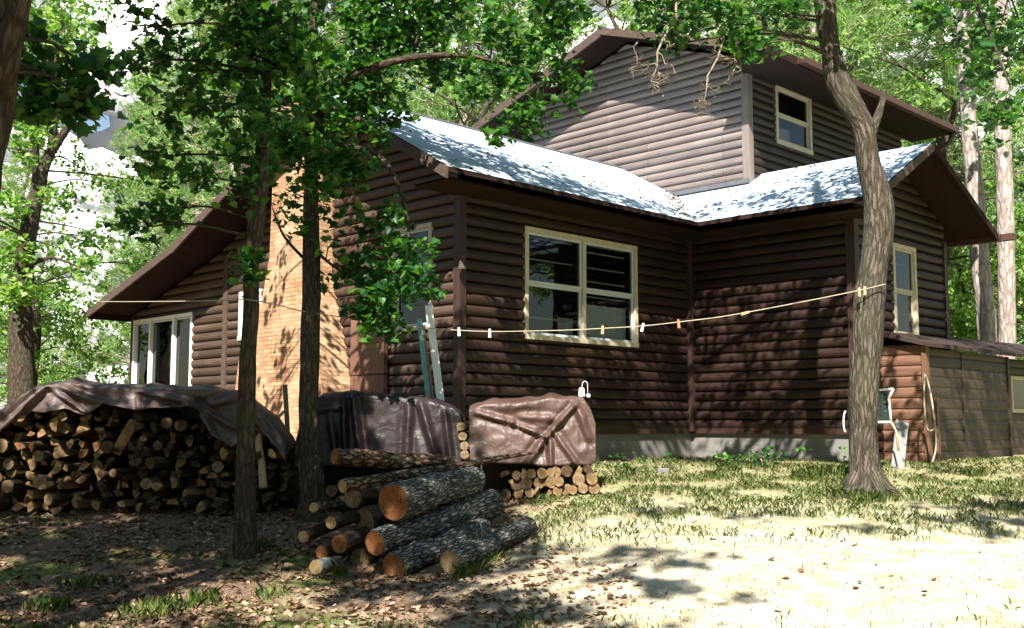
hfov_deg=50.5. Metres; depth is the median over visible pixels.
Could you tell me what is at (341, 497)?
firewood log
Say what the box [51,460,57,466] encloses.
firewood log
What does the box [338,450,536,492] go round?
felled log
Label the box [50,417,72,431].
firewood log
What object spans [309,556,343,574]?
felled log
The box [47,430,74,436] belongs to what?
firewood log
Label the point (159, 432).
firewood log
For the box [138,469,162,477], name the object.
firewood log
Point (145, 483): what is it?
firewood log
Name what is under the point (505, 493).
firewood log
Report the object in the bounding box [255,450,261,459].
firewood log
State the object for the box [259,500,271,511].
firewood log
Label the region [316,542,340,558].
felled log
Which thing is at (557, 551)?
wood chip
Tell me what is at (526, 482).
firewood log
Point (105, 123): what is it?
sky
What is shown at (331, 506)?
felled log
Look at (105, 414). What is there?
firewood log
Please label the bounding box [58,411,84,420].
firewood log
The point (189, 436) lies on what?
firewood log
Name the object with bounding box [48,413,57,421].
firewood log
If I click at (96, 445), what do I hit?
firewood log
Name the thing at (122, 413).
firewood log
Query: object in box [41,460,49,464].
firewood log
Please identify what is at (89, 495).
firewood log
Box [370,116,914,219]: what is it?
roof litter
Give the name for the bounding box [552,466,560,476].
firewood log
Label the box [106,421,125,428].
firewood log
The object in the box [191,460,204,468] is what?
firewood log
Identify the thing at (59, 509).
firewood log
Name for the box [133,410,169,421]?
firewood log
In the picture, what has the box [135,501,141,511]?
firewood log
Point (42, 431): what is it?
firewood log
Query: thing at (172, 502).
firewood log
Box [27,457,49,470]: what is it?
firewood log
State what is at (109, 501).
firewood log
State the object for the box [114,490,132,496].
firewood log
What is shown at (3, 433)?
firewood log
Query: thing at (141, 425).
firewood log
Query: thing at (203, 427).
firewood log
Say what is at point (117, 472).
firewood log
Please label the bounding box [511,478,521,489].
firewood log
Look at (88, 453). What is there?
firewood log
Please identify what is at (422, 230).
window
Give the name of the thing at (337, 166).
maple tree
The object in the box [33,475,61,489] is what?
firewood log
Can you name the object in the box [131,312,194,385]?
window
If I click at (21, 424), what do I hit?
firewood log
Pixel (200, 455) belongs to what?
firewood log
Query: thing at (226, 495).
firewood log
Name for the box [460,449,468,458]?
firewood log
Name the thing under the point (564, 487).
firewood log
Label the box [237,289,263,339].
window
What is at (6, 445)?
firewood log
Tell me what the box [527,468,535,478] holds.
firewood log
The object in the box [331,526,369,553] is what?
felled log
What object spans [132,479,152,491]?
firewood log
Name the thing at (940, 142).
broadleaf tree
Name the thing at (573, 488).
firewood log
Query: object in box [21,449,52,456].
firewood log
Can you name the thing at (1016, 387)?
window
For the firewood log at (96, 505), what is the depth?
10.79 m
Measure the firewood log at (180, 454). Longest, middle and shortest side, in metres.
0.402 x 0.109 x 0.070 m
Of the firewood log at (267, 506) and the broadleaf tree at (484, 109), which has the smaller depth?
the firewood log at (267, 506)
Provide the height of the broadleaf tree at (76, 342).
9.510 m
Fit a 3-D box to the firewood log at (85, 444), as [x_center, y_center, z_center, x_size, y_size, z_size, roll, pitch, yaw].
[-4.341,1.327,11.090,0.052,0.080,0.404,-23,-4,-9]
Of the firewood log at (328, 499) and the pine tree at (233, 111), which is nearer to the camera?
the firewood log at (328, 499)
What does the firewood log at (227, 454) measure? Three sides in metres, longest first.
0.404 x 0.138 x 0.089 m
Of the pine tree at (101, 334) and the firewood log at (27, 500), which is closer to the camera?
the firewood log at (27, 500)
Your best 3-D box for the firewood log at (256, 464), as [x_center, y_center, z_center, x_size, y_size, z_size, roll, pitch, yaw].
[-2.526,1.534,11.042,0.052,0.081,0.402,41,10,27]
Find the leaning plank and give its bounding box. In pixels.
[891,419,907,468]
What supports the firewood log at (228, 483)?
on the firewood log at (225, 507)
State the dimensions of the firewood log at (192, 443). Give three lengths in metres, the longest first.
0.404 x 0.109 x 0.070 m
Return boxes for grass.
[0,454,1023,627]
[11,461,995,619]
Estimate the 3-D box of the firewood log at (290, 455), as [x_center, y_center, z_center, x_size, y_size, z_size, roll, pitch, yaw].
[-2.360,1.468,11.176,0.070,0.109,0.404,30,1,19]
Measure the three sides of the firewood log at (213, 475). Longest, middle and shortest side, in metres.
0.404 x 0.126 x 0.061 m
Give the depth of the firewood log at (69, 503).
10.95 m
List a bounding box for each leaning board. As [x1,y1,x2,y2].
[417,318,430,395]
[423,328,433,396]
[425,305,443,400]
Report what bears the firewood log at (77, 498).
on the firewood log at (69, 503)
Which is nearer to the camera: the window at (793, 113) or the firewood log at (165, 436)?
the firewood log at (165, 436)
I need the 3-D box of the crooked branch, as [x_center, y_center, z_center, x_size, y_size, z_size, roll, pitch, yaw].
[-2.410,1.356,10.986,0.132,0.791,0.482,-3,-6,27]
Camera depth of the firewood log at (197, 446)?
10.97 m
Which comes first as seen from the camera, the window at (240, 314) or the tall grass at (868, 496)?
the tall grass at (868, 496)
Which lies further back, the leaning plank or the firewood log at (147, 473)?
the leaning plank
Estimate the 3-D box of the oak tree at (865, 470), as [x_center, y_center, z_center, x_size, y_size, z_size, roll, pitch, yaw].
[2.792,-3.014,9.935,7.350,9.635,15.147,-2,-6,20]
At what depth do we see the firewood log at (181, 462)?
10.78 m
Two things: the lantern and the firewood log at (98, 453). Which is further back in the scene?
the lantern
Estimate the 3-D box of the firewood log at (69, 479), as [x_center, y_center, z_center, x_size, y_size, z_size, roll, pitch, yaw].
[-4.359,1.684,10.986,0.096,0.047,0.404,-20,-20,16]
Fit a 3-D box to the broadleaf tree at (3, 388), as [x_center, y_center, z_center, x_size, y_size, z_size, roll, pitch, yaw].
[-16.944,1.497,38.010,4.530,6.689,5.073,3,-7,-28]
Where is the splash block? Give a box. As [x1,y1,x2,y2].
[656,468,669,473]
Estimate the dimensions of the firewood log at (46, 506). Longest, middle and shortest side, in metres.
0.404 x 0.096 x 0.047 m
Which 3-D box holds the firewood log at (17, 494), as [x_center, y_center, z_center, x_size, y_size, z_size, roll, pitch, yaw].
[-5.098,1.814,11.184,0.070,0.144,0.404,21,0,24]
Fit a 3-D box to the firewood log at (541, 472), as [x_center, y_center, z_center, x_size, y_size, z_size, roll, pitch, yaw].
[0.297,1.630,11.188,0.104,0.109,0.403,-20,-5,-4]
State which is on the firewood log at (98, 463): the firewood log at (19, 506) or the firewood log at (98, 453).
the firewood log at (98, 453)
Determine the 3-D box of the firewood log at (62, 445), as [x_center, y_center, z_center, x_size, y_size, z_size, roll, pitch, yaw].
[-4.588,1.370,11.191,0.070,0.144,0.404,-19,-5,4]
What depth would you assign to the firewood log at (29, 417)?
10.91 m
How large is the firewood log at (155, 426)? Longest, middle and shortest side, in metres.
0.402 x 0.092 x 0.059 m
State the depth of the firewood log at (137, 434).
11.16 m
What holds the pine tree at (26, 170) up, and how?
on the ground at (659, 578)
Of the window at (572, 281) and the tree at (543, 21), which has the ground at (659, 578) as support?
the tree at (543, 21)
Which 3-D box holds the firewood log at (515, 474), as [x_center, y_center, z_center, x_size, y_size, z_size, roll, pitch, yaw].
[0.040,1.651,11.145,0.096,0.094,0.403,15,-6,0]
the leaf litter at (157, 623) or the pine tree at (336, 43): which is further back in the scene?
the pine tree at (336, 43)
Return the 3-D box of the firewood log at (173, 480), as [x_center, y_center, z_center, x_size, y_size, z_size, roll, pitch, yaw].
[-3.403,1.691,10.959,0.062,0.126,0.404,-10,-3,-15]
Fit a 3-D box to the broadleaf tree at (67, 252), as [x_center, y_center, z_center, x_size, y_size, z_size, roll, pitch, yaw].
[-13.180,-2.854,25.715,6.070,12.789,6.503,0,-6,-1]
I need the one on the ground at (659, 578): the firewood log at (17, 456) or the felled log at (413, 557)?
the felled log at (413, 557)
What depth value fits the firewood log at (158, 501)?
10.91 m
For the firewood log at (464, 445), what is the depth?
11.07 m
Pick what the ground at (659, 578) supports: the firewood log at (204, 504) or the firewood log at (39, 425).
the firewood log at (204, 504)
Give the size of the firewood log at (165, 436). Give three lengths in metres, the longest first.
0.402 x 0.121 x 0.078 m
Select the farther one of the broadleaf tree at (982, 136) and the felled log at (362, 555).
the broadleaf tree at (982, 136)
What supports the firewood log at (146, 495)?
on the firewood log at (127, 502)
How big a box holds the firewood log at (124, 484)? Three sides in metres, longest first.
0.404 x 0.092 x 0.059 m
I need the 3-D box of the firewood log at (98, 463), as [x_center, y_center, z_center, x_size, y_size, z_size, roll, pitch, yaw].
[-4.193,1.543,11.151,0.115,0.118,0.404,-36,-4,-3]
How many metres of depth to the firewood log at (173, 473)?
10.94 m
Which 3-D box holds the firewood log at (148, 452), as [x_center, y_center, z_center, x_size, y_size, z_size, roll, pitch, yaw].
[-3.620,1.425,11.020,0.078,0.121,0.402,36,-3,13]
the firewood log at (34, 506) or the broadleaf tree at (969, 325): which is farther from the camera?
the broadleaf tree at (969, 325)
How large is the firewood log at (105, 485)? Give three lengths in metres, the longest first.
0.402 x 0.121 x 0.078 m
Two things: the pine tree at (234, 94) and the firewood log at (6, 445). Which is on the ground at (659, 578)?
the pine tree at (234, 94)
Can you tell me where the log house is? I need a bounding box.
[86,25,1015,460]
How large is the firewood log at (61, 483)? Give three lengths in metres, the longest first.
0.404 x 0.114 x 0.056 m
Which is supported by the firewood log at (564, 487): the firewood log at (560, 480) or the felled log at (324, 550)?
the firewood log at (560, 480)
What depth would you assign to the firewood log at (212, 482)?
10.96 m
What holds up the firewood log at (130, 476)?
on the firewood log at (136, 485)
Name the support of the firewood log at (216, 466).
on the firewood log at (213, 475)
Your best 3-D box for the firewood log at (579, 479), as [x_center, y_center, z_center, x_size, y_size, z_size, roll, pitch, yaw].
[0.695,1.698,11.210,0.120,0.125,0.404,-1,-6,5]
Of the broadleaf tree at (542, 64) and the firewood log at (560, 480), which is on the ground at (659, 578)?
the broadleaf tree at (542, 64)
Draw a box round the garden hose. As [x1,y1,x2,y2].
[923,374,936,462]
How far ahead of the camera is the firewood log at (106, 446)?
10.77 m
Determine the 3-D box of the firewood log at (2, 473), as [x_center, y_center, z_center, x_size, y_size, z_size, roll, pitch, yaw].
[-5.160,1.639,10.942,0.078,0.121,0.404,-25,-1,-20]
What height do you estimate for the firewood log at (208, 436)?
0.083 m
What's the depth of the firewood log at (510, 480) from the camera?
10.98 m
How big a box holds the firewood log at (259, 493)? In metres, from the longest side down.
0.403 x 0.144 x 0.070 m
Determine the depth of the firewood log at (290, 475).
10.86 m
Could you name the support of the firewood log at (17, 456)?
on the firewood log at (13, 464)
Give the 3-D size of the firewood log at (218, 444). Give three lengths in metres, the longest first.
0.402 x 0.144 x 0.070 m
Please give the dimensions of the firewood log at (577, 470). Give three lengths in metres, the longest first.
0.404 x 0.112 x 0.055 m
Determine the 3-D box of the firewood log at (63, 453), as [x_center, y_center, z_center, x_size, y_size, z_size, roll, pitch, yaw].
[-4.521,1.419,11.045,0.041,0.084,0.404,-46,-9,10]
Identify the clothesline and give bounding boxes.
[97,284,885,331]
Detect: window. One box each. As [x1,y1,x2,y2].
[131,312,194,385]
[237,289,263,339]
[391,222,433,332]
[522,226,638,347]
[774,85,813,154]
[890,242,918,334]
[1010,376,1023,412]
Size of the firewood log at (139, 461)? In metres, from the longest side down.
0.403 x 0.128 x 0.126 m
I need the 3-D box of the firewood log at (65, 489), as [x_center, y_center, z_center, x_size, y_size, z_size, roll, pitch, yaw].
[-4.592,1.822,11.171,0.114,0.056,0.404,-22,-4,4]
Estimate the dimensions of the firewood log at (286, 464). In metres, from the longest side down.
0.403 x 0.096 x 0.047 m
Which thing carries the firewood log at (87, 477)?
on the firewood log at (69, 479)
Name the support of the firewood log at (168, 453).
on the firewood log at (156, 462)
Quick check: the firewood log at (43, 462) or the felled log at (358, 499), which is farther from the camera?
the firewood log at (43, 462)
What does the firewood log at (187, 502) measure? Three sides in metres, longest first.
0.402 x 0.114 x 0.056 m
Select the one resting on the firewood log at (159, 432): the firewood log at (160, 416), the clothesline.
the firewood log at (160, 416)
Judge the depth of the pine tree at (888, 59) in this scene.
54.26 m
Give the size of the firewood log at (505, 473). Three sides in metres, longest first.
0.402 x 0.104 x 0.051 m
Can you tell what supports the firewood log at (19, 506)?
on the ground at (659, 578)
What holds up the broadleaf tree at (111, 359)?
on the ground at (659, 578)
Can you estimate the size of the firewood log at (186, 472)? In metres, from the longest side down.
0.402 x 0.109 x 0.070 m
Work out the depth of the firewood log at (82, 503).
10.85 m
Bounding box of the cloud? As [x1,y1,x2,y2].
[0,0,1023,409]
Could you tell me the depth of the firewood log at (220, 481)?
10.84 m
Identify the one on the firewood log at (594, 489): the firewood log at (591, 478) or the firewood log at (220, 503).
the firewood log at (591, 478)
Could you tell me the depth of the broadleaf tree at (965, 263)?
33.14 m
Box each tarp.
[0,377,298,503]
[293,390,463,484]
[468,393,595,490]
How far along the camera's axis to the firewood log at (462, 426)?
11.10 m
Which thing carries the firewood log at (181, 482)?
on the firewood log at (173, 480)
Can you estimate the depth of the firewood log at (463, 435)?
11.08 m
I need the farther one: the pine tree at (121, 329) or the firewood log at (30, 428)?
the pine tree at (121, 329)
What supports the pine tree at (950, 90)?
on the ground at (659, 578)
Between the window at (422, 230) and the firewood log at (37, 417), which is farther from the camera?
the window at (422, 230)
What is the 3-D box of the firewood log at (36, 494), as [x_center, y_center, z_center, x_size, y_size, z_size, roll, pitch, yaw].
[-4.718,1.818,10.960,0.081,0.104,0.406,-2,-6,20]
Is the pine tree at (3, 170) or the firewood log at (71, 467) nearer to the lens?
the firewood log at (71, 467)
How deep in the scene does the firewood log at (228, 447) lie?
10.85 m
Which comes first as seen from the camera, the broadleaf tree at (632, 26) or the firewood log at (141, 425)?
the firewood log at (141, 425)
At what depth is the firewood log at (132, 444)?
10.88 m
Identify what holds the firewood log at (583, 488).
on the ground at (659, 578)
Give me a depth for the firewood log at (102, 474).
10.80 m
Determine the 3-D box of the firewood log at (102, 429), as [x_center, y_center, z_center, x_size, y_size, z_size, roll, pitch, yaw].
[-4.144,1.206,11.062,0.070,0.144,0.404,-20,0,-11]
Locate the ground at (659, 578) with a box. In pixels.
[0,455,1023,627]
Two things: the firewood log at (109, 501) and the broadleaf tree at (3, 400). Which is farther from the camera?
the broadleaf tree at (3, 400)
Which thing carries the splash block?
on the ground at (659, 578)
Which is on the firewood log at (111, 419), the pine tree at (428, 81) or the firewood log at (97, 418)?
the firewood log at (97, 418)
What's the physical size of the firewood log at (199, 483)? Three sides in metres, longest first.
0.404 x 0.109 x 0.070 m
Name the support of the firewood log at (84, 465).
on the firewood log at (78, 472)
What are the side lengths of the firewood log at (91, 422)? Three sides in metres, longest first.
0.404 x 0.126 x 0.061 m
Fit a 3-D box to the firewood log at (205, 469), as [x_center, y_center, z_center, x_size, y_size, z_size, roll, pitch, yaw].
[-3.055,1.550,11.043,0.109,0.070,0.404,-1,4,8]
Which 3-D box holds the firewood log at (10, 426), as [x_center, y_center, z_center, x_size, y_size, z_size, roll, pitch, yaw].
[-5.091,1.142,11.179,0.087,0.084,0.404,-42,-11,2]
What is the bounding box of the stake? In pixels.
[282,384,289,431]
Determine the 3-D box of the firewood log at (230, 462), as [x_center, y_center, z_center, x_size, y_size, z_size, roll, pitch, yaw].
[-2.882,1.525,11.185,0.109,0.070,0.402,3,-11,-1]
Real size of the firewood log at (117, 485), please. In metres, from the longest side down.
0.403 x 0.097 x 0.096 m
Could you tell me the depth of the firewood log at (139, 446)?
10.70 m
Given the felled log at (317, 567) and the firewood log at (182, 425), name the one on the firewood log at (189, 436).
the firewood log at (182, 425)
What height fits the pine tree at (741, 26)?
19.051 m
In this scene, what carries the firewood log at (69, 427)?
on the firewood log
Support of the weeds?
on the ground at (659, 578)
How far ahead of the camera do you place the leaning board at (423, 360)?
12.27 m
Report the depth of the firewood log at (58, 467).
10.86 m
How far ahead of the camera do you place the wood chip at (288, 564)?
9.10 m
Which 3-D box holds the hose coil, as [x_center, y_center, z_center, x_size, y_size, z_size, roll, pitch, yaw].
[3.935,1.273,12.837,0.045,0.259,0.020,0,-6,0]
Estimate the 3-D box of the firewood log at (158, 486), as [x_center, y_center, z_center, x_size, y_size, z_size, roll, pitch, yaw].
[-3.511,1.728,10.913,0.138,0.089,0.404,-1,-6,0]
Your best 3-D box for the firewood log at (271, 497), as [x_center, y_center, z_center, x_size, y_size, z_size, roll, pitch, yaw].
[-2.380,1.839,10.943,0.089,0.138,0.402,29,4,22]
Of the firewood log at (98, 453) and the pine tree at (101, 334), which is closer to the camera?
the firewood log at (98, 453)
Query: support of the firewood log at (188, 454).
on the firewood log at (181, 462)
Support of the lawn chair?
on the ground at (659, 578)
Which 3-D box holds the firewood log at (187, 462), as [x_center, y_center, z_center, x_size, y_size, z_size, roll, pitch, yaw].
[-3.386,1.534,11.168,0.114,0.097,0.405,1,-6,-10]
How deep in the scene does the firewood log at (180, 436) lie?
11.14 m
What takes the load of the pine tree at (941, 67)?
on the ground at (659, 578)
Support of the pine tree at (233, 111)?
on the ground at (659, 578)
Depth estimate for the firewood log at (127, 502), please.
10.92 m
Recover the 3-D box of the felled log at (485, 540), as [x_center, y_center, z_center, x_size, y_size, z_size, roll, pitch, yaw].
[-0.188,1.932,9.088,0.241,0.379,1.197,-4,-7,32]
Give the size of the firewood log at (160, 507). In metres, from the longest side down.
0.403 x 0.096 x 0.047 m
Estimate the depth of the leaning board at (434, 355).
12.25 m
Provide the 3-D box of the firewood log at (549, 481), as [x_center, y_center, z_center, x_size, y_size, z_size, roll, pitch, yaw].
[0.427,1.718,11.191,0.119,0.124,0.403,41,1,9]
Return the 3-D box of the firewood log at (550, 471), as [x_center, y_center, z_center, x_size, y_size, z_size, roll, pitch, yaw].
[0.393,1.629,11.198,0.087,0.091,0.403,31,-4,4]
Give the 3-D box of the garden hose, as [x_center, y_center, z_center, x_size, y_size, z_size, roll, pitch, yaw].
[5.262,1.312,13.657,0.154,1.110,0.022,0,-6,0]
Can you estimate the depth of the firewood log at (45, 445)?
10.94 m
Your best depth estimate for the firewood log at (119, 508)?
10.91 m
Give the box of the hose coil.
[843,411,845,432]
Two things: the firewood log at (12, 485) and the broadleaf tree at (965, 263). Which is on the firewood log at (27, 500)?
the firewood log at (12, 485)
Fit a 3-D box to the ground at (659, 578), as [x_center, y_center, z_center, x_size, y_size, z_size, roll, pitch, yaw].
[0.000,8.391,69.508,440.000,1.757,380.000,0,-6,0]
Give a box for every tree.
[0,0,92,341]
[0,0,115,404]
[0,0,128,192]
[0,0,179,384]
[0,123,91,406]
[0,127,73,384]
[0,263,92,400]
[0,295,78,405]
[39,29,194,382]
[64,0,256,373]
[78,0,347,559]
[80,0,328,309]
[80,332,130,373]
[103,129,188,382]
[121,0,601,522]
[169,1,322,243]
[179,0,432,233]
[181,0,302,225]
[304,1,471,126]
[322,0,544,140]
[397,0,543,126]
[408,43,451,117]
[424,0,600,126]
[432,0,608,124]
[504,0,715,100]
[596,0,725,36]
[616,0,1023,498]
[640,0,847,56]
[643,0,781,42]
[701,0,1020,336]
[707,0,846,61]
[779,0,987,338]
[805,0,1023,359]
[844,49,876,84]
[854,0,1023,339]
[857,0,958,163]
[863,0,1023,195]
[908,0,998,355]
[947,0,1023,380]
[947,212,1023,359]
[948,199,1023,358]
[949,149,1023,339]
[953,233,1023,341]
[954,29,1023,336]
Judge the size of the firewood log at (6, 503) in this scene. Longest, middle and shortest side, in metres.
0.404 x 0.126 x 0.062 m
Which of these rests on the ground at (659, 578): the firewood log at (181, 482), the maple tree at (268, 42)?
the maple tree at (268, 42)
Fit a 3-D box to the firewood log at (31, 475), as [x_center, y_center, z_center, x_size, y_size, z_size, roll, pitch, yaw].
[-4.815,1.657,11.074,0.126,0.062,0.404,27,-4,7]
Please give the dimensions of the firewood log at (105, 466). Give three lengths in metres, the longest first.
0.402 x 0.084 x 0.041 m
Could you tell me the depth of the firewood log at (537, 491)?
10.96 m
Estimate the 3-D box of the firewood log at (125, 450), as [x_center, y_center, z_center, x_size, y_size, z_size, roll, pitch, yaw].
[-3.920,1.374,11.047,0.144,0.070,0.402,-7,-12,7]
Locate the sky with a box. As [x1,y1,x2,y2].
[20,1,1022,341]
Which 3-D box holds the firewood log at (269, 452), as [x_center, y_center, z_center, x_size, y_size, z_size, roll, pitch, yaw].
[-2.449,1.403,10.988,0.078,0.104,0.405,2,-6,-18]
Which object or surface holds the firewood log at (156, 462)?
on the firewood log at (164, 474)
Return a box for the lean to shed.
[880,331,1023,462]
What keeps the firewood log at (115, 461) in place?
on the firewood log at (102, 474)
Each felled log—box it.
[298,521,344,542]
[309,500,360,512]
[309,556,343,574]
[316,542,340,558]
[325,510,359,528]
[331,447,456,469]
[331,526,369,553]
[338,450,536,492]
[344,485,383,508]
[350,545,386,564]
[355,502,449,529]
[365,489,503,556]
[378,466,485,521]
[383,518,491,576]
[439,517,536,573]
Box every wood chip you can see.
[284,562,295,565]
[550,549,563,553]
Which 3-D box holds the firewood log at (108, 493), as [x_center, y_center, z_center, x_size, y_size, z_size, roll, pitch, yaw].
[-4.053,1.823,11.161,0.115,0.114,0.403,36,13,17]
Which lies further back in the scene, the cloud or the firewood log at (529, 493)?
the cloud
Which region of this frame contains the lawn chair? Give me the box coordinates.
[878,388,899,450]
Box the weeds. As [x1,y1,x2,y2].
[608,444,846,468]
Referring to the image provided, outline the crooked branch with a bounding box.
[255,409,285,487]
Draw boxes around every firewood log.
[0,428,19,437]
[0,439,20,453]
[0,452,20,456]
[0,471,5,480]
[0,475,14,482]
[0,487,33,497]
[0,497,14,509]
[1,478,31,492]
[3,458,29,469]
[5,423,23,428]
[6,430,37,438]
[6,470,46,477]
[10,453,22,458]
[11,421,35,427]
[11,502,27,510]
[12,439,23,449]
[12,497,38,503]
[14,442,30,449]
[15,432,49,441]
[16,411,42,421]
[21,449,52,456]
[23,490,32,503]
[24,425,37,430]
[25,481,32,486]
[26,471,49,479]
[27,431,37,436]
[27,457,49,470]
[27,489,56,498]
[27,500,55,512]
[29,440,53,451]
[33,450,61,461]
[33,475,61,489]
[34,412,42,420]
[36,422,47,428]
[37,426,60,437]
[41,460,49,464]
[42,502,53,509]
[43,481,57,488]
[44,489,81,504]
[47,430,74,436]
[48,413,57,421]
[48,472,67,477]
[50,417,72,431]
[50,438,58,446]
[50,505,69,512]
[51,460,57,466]
[51,460,77,473]
[52,409,73,421]
[53,448,80,458]
[54,438,75,450]
[54,488,79,491]
[56,478,86,488]
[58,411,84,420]
[61,421,90,432]
[61,500,72,505]
[62,472,79,477]
[63,463,81,471]
[64,476,96,485]
[66,438,85,448]
[71,469,93,475]
[72,495,91,507]
[74,495,81,500]
[75,471,96,483]
[76,424,97,436]
[76,491,100,499]
[78,418,100,426]
[79,413,94,421]
[79,440,92,447]
[79,461,90,469]
[80,448,94,458]
[88,497,122,505]
[91,458,113,469]
[91,498,102,510]
[93,439,107,451]
[94,415,108,421]
[94,449,103,459]
[94,468,116,481]
[96,426,112,440]
[98,430,120,439]
[98,470,121,479]
[98,480,114,491]
[100,409,128,420]
[100,439,115,452]
[100,463,114,469]
[100,487,132,499]
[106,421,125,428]
[106,456,128,465]
[109,416,118,427]
[109,467,138,476]
[111,445,133,453]
[112,409,135,418]
[112,419,136,455]
[114,480,133,489]
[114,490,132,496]
[115,496,134,511]
[117,498,147,506]
[119,429,141,439]
[121,472,138,480]
[121,482,128,487]
[127,439,153,450]
[129,436,146,467]
[129,455,146,466]
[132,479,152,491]
[132,489,141,498]
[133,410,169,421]
[134,422,149,429]
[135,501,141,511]
[136,465,146,471]
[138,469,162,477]
[140,476,151,489]
[142,431,159,437]
[142,448,164,457]
[142,490,151,499]
[144,456,177,468]
[149,420,167,434]
[150,423,164,430]
[150,480,171,491]
[150,504,170,509]
[151,471,161,482]
[152,411,180,421]
[153,439,170,449]
[153,498,162,512]
[158,431,170,439]
[158,470,188,479]
[161,418,181,432]
[163,446,186,457]
[166,499,177,504]
[167,439,182,450]
[170,431,195,439]
[170,476,177,488]
[171,471,186,480]
[171,497,196,507]
[175,419,196,431]
[175,459,189,467]
[176,468,200,476]
[176,477,184,488]
[177,450,184,459]
[179,460,185,466]
[180,496,208,507]
[182,449,200,460]
[182,488,207,497]
[184,482,209,497]
[186,434,192,439]
[186,438,197,447]
[188,451,210,459]
[191,423,199,432]
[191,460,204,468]
[194,443,204,449]
[194,479,205,486]
[196,498,213,512]
[198,471,207,477]
[199,422,208,432]
[199,462,223,473]
[200,444,215,452]
[204,432,212,439]
[206,486,225,497]
[207,467,235,477]
[209,451,222,461]
[209,461,223,472]
[209,479,216,486]
[211,500,224,508]
[213,500,234,514]
[214,439,222,451]
[215,477,228,486]
[220,446,235,459]
[220,471,235,477]
[220,492,233,499]
[222,478,235,487]
[223,442,235,448]
[224,459,233,464]
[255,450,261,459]
[255,461,278,468]
[256,489,266,500]
[256,500,259,509]
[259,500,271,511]
[261,491,288,503]
[265,447,275,457]
[265,459,277,469]
[266,470,275,478]
[270,451,293,460]
[275,472,283,478]
[279,481,289,491]
[280,458,293,469]
[283,469,298,481]
[325,496,336,501]
[326,484,342,496]
[335,495,343,500]
[456,422,468,430]
[458,432,468,439]
[460,441,468,449]
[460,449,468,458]
[500,469,512,477]
[500,487,510,500]
[506,478,513,484]
[509,487,517,498]
[511,469,520,479]
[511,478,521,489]
[517,488,523,498]
[520,477,532,488]
[521,467,527,479]
[525,486,534,497]
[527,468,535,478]
[532,476,543,487]
[534,486,539,497]
[535,467,547,478]
[545,476,555,487]
[546,467,554,476]
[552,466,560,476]
[553,486,561,495]
[554,475,568,485]
[561,465,572,476]
[561,483,569,494]
[568,484,578,493]
[572,465,581,475]
[573,473,584,484]
[578,483,587,493]
[579,465,591,473]
[583,473,597,484]
[587,483,599,493]
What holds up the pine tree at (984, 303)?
on the ground at (659, 578)
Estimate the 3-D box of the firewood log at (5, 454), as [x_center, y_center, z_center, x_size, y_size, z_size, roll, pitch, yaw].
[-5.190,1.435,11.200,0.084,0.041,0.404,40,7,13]
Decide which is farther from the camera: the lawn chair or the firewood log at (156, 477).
the lawn chair
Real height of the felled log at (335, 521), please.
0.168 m
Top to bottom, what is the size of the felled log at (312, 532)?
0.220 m
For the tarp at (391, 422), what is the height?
1.551 m
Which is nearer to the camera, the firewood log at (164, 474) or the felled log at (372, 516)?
the felled log at (372, 516)
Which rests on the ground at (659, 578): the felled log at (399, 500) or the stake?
the stake
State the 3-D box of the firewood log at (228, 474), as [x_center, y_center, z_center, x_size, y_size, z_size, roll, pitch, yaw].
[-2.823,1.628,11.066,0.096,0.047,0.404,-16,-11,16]
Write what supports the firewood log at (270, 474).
on the firewood log
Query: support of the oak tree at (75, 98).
on the ground at (659, 578)
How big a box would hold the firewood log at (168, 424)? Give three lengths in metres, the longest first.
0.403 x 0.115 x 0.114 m
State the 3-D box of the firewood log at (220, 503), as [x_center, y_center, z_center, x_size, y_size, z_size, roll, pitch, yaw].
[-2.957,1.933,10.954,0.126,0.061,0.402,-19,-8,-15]
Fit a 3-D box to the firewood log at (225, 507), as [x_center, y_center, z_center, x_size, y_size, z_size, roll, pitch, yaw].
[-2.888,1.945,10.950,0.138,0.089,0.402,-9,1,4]
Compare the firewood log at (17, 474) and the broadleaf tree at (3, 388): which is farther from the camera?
the broadleaf tree at (3, 388)
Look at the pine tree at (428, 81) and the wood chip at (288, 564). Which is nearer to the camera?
the wood chip at (288, 564)
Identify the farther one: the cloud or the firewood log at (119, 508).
the cloud
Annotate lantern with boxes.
[578,381,590,397]
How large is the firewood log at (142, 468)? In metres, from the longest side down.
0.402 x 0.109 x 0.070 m
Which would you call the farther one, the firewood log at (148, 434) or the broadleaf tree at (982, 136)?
the broadleaf tree at (982, 136)
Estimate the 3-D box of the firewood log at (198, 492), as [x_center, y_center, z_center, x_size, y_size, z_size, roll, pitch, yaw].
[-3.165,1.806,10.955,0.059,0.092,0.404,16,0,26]
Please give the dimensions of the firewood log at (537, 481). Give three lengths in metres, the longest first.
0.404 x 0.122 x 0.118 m
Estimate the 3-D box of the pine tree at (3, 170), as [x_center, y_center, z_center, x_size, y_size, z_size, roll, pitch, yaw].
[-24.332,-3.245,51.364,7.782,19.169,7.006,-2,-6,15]
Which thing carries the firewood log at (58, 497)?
on the firewood log at (69, 503)
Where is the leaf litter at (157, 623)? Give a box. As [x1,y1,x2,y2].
[0,456,1023,627]
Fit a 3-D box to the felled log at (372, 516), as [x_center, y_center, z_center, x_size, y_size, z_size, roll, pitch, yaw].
[-0.906,1.772,9.871,0.261,0.379,1.279,-4,-7,36]
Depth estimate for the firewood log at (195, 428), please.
10.89 m

